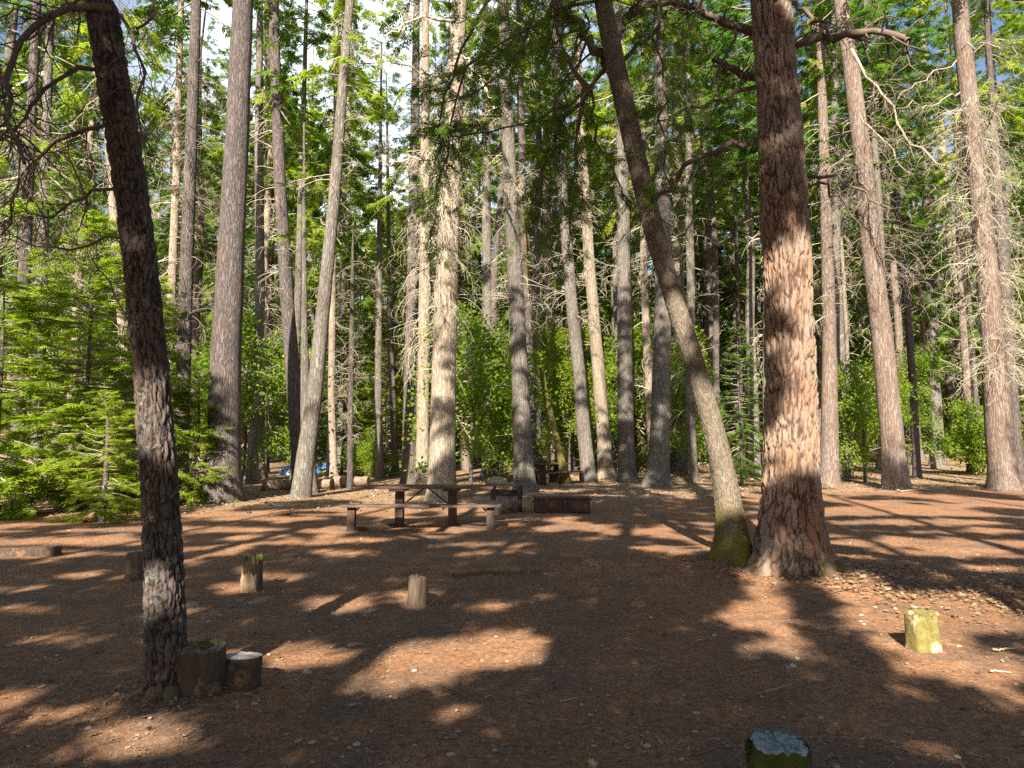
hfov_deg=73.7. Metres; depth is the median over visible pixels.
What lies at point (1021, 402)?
forest tree
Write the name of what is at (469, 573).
fallen stick
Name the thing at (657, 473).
fir tree
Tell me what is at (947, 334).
forest tree
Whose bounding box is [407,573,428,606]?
wooden post
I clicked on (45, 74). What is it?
fir tree
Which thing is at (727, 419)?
forest tree
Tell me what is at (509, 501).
fire ring
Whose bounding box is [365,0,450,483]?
fir tree
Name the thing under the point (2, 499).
log
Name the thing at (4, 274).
forest tree
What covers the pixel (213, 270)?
forest tree
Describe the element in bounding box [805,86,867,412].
forest tree
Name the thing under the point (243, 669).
stump
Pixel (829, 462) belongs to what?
fir tree
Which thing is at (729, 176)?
forest tree
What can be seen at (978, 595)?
leaf litter
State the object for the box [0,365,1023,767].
ground
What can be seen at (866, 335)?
forest tree
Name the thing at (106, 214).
forest tree
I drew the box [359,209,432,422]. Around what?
forest tree
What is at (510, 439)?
forest tree
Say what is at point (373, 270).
forest tree
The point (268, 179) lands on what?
forest tree
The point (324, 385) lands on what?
forest tree
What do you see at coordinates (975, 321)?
forest tree
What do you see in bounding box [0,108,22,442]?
forest tree
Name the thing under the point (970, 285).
forest tree
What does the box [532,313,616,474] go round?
sapling
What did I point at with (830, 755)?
bark chips
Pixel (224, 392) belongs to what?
pine tree
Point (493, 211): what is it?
forest tree
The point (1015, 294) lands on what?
forest tree
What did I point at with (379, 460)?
fir tree
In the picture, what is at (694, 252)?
forest tree
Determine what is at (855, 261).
fir tree
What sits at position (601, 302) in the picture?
forest tree
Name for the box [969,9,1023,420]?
forest tree
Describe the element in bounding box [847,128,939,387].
forest tree
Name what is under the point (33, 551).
timber
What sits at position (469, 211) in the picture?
forest tree
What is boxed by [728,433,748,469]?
understorey tree
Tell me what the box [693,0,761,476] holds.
forest tree
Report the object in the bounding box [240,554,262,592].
wooden post
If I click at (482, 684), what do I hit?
fallen needles
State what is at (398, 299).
forest tree
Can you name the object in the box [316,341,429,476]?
understorey tree
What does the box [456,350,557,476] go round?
sapling
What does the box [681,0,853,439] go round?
forest tree
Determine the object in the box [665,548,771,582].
leaf litter
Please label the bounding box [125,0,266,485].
fir tree
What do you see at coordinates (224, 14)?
sky
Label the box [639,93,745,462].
forest tree
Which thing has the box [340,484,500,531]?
picnic table
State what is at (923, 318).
forest tree
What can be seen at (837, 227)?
fir tree
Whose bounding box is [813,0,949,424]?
forest tree
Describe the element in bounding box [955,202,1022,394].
forest tree
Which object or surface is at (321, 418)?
understorey tree
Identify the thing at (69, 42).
forest tree
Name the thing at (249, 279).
forest tree
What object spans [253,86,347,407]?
forest tree
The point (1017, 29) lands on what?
forest tree
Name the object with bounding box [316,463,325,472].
tent
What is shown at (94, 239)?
forest tree
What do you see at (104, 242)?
forest tree
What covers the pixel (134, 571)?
wooden post
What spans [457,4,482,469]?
forest tree
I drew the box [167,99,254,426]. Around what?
forest tree
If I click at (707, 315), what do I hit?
fir tree
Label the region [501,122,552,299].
forest tree
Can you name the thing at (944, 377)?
forest tree
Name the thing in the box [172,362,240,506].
young fir
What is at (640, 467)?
mossy tree
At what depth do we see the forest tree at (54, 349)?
63.67 m
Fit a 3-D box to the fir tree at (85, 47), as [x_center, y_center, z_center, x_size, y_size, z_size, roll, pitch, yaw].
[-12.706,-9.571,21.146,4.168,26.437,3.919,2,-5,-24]
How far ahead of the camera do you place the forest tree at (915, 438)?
31.05 m
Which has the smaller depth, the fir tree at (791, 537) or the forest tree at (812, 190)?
the fir tree at (791, 537)
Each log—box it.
[0,494,29,504]
[260,478,334,490]
[326,476,370,487]
[686,462,710,472]
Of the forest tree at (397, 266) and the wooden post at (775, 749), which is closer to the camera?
the wooden post at (775, 749)
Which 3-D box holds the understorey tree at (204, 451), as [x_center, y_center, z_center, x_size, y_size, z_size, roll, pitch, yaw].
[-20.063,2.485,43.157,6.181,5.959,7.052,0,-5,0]
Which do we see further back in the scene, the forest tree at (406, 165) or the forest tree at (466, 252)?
the forest tree at (466, 252)
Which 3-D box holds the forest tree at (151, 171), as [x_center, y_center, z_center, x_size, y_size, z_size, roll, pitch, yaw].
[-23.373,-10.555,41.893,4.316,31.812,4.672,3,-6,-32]
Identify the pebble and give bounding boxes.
[642,743,650,747]
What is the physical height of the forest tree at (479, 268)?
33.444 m
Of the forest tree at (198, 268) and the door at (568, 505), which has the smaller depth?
the door at (568, 505)
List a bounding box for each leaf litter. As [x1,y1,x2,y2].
[1,470,1023,519]
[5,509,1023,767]
[39,677,267,730]
[49,515,877,765]
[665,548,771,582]
[669,546,945,597]
[808,536,1023,638]
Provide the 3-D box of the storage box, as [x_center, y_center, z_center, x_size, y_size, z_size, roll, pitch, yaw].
[1.084,2.641,14.969,1.230,0.316,0.600,0,-5,-1]
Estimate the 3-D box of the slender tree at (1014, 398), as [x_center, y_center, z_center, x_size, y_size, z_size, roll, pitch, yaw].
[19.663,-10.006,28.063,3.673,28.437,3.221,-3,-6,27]
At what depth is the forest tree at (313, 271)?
49.83 m
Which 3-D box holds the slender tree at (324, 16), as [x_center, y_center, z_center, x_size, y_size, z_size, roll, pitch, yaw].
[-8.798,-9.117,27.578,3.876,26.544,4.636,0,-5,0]
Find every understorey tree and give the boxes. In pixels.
[44,358,76,455]
[45,358,136,459]
[171,386,244,459]
[269,379,289,461]
[270,415,288,451]
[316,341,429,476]
[317,420,324,456]
[320,374,327,431]
[544,409,578,455]
[559,413,578,460]
[685,414,704,461]
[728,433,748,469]
[854,344,960,473]
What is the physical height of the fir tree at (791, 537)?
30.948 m
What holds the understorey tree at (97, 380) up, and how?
on the ground
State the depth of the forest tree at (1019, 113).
29.87 m
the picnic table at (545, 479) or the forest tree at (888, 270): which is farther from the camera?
the forest tree at (888, 270)
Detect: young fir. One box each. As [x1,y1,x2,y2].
[0,208,216,519]
[0,247,128,504]
[0,278,113,520]
[31,212,201,495]
[49,392,140,523]
[71,275,214,505]
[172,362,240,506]
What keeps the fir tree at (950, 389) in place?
on the ground
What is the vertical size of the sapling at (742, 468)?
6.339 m
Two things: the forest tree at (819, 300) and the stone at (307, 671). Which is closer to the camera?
the stone at (307, 671)
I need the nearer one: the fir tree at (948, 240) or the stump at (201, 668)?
the stump at (201, 668)
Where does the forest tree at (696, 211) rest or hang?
on the ground
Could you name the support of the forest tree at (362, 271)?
on the ground
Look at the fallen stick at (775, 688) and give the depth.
4.39 m
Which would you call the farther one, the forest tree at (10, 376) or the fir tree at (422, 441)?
the forest tree at (10, 376)
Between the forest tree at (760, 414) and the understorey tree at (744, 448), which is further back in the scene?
the forest tree at (760, 414)
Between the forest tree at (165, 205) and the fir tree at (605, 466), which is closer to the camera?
the fir tree at (605, 466)
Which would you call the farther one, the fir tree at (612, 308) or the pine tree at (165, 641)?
the fir tree at (612, 308)
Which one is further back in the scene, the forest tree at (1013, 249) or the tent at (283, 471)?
the forest tree at (1013, 249)
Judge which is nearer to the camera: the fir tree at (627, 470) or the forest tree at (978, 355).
the fir tree at (627, 470)
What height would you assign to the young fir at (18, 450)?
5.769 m
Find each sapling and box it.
[171,301,311,477]
[315,293,374,474]
[344,430,396,477]
[398,300,557,483]
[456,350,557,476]
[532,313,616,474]
[554,311,645,458]
[568,313,718,467]
[641,323,729,462]
[698,326,764,484]
[818,351,919,482]
[926,393,1023,474]
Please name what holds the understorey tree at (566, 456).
on the ground
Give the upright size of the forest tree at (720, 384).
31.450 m
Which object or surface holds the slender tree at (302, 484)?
on the ground
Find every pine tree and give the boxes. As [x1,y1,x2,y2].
[0,0,212,705]
[197,0,252,503]
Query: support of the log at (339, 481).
on the ground
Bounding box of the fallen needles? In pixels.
[0,510,1023,767]
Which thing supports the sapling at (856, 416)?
on the ground
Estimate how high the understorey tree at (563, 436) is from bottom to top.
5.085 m
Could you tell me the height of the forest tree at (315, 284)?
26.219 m
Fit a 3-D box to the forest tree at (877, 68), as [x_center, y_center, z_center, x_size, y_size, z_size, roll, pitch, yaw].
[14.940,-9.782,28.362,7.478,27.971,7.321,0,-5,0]
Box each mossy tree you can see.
[519,176,572,483]
[630,239,646,472]
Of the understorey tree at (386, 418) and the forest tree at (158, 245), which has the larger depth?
the forest tree at (158, 245)
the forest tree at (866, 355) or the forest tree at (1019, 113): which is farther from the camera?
the forest tree at (866, 355)
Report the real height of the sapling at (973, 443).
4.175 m
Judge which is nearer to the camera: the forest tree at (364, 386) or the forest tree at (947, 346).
the forest tree at (364, 386)
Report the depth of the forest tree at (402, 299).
55.36 m
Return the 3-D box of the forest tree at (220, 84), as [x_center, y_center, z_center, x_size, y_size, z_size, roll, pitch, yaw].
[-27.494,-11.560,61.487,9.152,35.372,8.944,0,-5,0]
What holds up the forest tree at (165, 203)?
on the ground
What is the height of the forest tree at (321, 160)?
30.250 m
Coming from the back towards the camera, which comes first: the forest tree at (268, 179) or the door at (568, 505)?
the forest tree at (268, 179)
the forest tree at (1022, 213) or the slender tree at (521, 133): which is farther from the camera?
the forest tree at (1022, 213)
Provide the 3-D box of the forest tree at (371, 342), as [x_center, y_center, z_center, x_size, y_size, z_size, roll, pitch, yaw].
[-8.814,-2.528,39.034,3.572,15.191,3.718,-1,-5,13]
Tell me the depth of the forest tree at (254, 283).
72.23 m
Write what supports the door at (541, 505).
in the storage box
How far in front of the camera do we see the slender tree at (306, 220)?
21.83 m
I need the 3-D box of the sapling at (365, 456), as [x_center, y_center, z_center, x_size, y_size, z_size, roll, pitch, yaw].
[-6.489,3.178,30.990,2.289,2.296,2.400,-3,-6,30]
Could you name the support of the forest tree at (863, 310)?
on the ground
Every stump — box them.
[177,638,225,697]
[225,651,262,691]
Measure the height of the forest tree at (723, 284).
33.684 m
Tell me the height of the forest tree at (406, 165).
26.217 m
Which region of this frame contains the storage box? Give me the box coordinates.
[533,496,590,512]
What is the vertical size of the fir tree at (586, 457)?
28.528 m
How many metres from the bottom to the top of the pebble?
0.022 m
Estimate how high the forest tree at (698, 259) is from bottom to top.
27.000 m
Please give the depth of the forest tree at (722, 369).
62.04 m
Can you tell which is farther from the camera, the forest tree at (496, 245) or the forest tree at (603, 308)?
the forest tree at (603, 308)
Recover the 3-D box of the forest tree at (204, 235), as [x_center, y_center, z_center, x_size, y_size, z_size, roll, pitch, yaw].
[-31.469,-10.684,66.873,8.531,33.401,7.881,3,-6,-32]
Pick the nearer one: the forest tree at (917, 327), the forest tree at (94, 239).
the forest tree at (917, 327)
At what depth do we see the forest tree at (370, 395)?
48.54 m
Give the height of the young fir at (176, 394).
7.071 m
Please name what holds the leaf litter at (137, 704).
on the ground
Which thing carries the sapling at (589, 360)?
on the ground
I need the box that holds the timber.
[0,546,61,556]
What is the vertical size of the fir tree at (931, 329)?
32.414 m
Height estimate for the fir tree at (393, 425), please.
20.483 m
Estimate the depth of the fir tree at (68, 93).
20.40 m
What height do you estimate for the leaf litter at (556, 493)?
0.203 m
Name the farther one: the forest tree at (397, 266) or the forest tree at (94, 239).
the forest tree at (94, 239)
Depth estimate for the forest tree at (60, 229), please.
38.67 m
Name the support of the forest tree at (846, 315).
on the ground
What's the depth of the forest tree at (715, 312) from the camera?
35.03 m
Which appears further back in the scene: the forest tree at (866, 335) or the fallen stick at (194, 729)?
the forest tree at (866, 335)
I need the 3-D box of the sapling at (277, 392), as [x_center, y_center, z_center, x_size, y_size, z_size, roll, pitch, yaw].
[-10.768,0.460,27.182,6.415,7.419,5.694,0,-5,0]
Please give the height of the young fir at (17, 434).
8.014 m
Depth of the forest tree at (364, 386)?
44.65 m
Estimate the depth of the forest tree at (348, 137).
43.35 m
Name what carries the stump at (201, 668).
on the ground
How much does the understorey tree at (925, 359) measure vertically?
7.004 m
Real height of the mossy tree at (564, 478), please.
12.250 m
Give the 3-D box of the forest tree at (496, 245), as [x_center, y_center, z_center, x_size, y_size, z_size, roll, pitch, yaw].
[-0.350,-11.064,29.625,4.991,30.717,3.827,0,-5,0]
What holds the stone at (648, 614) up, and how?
on the ground
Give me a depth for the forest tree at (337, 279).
65.50 m
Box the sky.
[0,0,1023,343]
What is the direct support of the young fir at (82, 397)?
on the ground
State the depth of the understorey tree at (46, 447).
48.13 m
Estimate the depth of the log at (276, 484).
22.82 m
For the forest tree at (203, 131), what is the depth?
74.77 m
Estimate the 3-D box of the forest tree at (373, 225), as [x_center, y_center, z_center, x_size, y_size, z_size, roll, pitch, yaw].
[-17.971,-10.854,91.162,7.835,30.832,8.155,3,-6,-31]
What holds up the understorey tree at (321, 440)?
on the ground
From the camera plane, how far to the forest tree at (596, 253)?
35.72 m
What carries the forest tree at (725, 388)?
on the ground
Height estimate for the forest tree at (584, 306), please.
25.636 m
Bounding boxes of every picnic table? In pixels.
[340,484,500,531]
[534,462,583,485]
[567,459,617,474]
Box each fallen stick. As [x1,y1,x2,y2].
[181,719,213,736]
[452,570,554,576]
[764,683,790,692]
[856,476,944,490]
[990,669,1010,672]
[992,647,1016,651]
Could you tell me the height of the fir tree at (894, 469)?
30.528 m
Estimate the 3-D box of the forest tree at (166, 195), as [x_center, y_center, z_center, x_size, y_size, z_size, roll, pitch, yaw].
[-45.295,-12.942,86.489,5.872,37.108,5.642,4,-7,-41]
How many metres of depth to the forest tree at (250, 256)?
76.47 m
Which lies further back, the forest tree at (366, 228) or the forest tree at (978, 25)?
the forest tree at (366, 228)
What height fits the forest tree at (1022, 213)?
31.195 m
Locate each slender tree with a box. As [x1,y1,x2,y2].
[253,0,351,478]
[271,110,339,493]
[287,0,410,498]
[327,230,384,488]
[465,0,576,481]
[932,0,1023,483]
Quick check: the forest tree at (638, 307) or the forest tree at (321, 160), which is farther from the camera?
the forest tree at (638, 307)
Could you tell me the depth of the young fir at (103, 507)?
14.02 m
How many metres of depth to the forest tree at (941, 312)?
71.31 m
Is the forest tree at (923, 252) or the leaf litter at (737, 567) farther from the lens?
the forest tree at (923, 252)
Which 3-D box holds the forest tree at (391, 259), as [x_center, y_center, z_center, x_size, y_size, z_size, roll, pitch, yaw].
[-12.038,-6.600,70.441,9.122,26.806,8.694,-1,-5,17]
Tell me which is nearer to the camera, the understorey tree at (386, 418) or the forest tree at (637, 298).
the understorey tree at (386, 418)
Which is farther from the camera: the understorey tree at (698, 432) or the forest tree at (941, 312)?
the forest tree at (941, 312)
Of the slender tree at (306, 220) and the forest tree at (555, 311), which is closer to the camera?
the slender tree at (306, 220)
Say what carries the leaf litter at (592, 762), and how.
on the ground
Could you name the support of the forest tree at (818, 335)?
on the ground
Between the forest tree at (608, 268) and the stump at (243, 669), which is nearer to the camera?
the stump at (243, 669)
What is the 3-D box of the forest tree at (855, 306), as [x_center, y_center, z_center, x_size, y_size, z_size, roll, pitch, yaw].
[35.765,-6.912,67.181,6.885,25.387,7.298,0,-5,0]
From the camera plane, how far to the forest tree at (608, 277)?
43.82 m
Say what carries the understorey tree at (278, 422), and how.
on the ground
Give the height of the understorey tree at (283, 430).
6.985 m
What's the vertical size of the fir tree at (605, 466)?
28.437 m
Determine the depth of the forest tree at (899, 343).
36.68 m
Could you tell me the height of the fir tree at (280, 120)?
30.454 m
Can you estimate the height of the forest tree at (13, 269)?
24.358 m
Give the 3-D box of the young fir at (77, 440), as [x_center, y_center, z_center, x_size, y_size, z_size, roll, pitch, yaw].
[-11.740,-0.769,20.559,5.059,8.981,4.636,0,-5,0]
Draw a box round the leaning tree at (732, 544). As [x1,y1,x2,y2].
[342,0,782,567]
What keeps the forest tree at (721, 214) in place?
on the ground
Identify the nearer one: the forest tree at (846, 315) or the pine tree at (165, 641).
the pine tree at (165, 641)
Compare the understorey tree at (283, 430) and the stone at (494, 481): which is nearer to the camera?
the stone at (494, 481)
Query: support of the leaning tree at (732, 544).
on the ground
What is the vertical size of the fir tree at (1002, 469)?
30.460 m
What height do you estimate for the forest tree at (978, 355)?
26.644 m
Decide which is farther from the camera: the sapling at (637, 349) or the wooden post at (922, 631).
the sapling at (637, 349)
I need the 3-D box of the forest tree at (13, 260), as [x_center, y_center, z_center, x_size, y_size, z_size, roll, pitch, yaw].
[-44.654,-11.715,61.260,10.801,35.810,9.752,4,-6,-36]
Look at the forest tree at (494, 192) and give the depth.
50.84 m
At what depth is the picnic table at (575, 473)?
32.72 m
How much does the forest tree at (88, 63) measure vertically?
25.868 m
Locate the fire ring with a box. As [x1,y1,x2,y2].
[488,485,522,513]
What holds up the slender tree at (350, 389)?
on the ground
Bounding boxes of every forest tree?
[0,0,67,297]
[0,3,54,323]
[0,70,70,385]
[0,80,19,339]
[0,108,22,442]
[3,25,59,461]
[3,122,117,376]
[4,0,154,474]
[6,7,82,460]
[14,13,168,447]
[30,14,104,460]
[45,144,104,441]
[48,98,129,442]
[54,158,111,381]
[64,137,102,397]
[87,30,220,344]
[87,67,159,409]
[89,0,166,458]
[93,167,165,394]
[104,0,249,390]
[109,91,180,344]
[149,0,247,471]
[151,93,207,375]
[155,142,169,217]
[156,134,183,348]
[161,121,217,373]
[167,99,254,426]
[174,72,254,440]
[174,122,217,356]
[176,47,254,370]
[193,95,281,369]
[200,129,318,411]
[216,0,321,480]
[241,124,325,422]
[241,207,274,443]
[243,0,312,476]
[243,215,279,311]
[244,0,312,473]
[244,108,254,426]
[247,84,346,455]
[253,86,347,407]
[272,25,356,461]
[274,0,409,466]
[285,0,377,475]
[288,129,374,453]
[300,99,386,424]
[309,108,364,391]
[327,210,386,465]
[336,133,375,406]
[345,206,431,403]
[345,210,382,433]
[348,220,398,423]
[353,210,432,465]
[353,221,386,420]
[356,192,392,398]
[359,207,467,398]
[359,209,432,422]
[360,198,432,397]
[363,76,505,373]
[368,199,402,441]
[382,11,478,404]
[382,208,432,389]
[391,199,429,425]
[398,7,503,463]
[418,0,555,466]
[431,111,481,449]
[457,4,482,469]
[464,0,551,476]
[464,142,498,439]
[473,128,518,438]
[481,2,564,401]
[491,146,546,457]
[498,0,572,474]
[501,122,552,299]
[502,4,612,462]
[509,94,610,467]
[540,105,640,452]
[541,97,580,439]
[541,100,611,456]
[552,2,683,424]
[553,147,638,460]
[570,57,678,473]
[577,111,610,367]
[595,0,704,456]
[602,186,653,443]
[606,139,698,453]
[606,170,653,395]
[623,0,756,481]
[633,50,730,420]
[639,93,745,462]
[650,128,719,421]
[671,0,750,414]
[671,21,762,384]
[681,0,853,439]
[683,77,762,456]
[692,3,757,464]
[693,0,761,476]
[693,83,731,382]
[694,0,820,410]
[700,161,762,357]
[702,145,746,428]
[714,161,757,431]
[718,231,747,421]
[719,189,821,427]
[719,212,762,444]
[751,35,819,210]
[798,0,977,269]
[799,3,913,477]
[799,4,895,466]
[801,0,926,470]
[801,59,829,437]
[804,50,891,381]
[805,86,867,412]
[811,172,868,451]
[812,0,958,478]
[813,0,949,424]
[841,0,948,473]
[842,151,868,401]
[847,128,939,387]
[848,225,865,381]
[870,24,981,468]
[887,146,959,447]
[897,19,1023,419]
[905,96,981,450]
[908,188,959,394]
[909,0,1007,472]
[911,138,945,407]
[921,160,980,432]
[936,196,982,420]
[939,0,1023,396]
[939,162,980,424]
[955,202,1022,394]
[956,0,1023,421]
[956,64,1023,414]
[957,86,1023,423]
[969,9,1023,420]
[978,100,1023,380]
[978,177,1023,391]
[980,0,1023,225]
[1005,125,1023,388]
[1008,177,1023,421]
[1012,30,1023,438]
[1017,171,1023,225]
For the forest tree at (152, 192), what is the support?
on the ground
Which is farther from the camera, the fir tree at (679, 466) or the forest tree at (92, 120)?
the fir tree at (679, 466)
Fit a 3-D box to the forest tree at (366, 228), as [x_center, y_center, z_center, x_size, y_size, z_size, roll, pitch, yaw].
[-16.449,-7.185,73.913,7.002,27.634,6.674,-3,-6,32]
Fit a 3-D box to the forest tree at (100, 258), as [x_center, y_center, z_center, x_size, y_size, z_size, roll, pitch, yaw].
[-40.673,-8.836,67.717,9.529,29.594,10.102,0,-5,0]
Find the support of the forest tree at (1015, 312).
on the ground
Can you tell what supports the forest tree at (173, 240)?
on the ground
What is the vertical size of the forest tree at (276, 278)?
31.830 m
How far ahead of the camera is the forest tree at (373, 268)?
81.60 m
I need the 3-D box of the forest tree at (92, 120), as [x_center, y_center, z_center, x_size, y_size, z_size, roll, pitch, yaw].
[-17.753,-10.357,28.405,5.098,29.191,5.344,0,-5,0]
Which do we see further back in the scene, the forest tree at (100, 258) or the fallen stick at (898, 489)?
the forest tree at (100, 258)
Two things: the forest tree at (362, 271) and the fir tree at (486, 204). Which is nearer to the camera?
the fir tree at (486, 204)
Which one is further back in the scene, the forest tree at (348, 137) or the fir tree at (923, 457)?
the fir tree at (923, 457)
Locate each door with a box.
[536,500,561,511]
[563,500,589,511]
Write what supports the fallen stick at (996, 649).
on the ground
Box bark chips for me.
[0,507,1022,767]
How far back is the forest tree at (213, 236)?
52.22 m
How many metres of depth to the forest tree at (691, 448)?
28.26 m
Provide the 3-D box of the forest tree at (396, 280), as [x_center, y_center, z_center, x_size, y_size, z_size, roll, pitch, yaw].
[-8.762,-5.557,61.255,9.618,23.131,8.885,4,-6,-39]
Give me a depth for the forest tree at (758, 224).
55.01 m
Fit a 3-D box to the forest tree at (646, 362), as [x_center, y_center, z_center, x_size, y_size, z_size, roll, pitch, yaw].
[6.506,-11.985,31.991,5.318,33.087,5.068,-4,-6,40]
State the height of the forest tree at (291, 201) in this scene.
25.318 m
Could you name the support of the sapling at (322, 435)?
on the ground
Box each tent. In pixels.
[279,466,289,474]
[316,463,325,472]
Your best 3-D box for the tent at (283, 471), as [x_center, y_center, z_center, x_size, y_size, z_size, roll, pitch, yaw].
[-11.174,4.373,34.506,1.200,0.450,0.972,0,-5,0]
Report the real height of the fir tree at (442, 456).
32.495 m
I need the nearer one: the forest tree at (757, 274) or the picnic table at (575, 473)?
the picnic table at (575, 473)
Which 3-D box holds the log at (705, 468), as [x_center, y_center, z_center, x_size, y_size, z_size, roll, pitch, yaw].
[9.941,4.384,35.558,1.953,0.671,0.628,3,-6,-32]
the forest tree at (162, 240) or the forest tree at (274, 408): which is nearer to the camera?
the forest tree at (162, 240)
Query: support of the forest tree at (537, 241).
on the ground
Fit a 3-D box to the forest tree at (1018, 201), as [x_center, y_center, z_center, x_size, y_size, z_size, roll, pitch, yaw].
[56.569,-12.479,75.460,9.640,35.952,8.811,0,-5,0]
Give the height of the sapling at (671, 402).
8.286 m
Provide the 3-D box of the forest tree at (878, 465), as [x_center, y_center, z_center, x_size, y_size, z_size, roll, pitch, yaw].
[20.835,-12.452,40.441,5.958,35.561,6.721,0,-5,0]
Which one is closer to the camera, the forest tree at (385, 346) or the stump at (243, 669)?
the stump at (243, 669)
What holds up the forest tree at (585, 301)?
on the ground
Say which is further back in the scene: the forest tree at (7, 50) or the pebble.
the forest tree at (7, 50)
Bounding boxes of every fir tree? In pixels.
[0,0,97,491]
[0,0,139,481]
[38,0,174,497]
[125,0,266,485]
[210,0,296,483]
[221,0,319,490]
[292,0,371,476]
[337,29,433,479]
[344,0,503,501]
[360,71,419,476]
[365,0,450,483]
[369,0,477,489]
[448,0,507,477]
[464,0,559,492]
[514,4,579,471]
[518,0,610,482]
[543,7,616,477]
[581,0,653,482]
[590,19,633,454]
[599,0,944,579]
[621,0,701,486]
[646,1,728,472]
[684,0,742,463]
[793,0,905,480]
[794,0,968,489]
[799,0,865,485]
[839,53,863,461]
[842,54,875,461]
[885,0,1023,490]
[885,82,926,460]
[898,0,952,466]
[930,57,970,461]
[931,93,958,455]
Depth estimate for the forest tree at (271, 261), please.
36.58 m
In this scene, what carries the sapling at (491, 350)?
on the ground
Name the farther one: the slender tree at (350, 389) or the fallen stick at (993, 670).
the slender tree at (350, 389)
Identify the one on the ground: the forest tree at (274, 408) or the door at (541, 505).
the forest tree at (274, 408)
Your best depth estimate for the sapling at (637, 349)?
32.44 m
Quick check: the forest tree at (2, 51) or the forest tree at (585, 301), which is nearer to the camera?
the forest tree at (2, 51)
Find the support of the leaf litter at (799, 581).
on the ground
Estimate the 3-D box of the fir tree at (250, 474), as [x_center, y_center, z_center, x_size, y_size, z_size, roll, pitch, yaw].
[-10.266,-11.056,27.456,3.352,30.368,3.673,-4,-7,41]
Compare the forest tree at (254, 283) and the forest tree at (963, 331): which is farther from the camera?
the forest tree at (254, 283)
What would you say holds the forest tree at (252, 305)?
on the ground
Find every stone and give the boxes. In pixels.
[302,669,311,673]
[486,476,507,484]
[643,613,653,616]
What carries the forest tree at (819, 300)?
on the ground
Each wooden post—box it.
[124,551,143,580]
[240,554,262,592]
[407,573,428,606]
[743,730,813,767]
[904,608,942,652]
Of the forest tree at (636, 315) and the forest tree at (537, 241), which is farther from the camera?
the forest tree at (636, 315)
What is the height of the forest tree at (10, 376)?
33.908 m
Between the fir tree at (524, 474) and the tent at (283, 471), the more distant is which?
the tent at (283, 471)
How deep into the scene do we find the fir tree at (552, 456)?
36.41 m
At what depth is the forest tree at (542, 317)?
42.16 m
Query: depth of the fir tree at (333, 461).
28.94 m
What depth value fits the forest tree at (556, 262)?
63.53 m
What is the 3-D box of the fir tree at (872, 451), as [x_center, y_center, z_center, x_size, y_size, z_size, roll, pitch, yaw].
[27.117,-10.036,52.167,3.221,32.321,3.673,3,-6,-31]

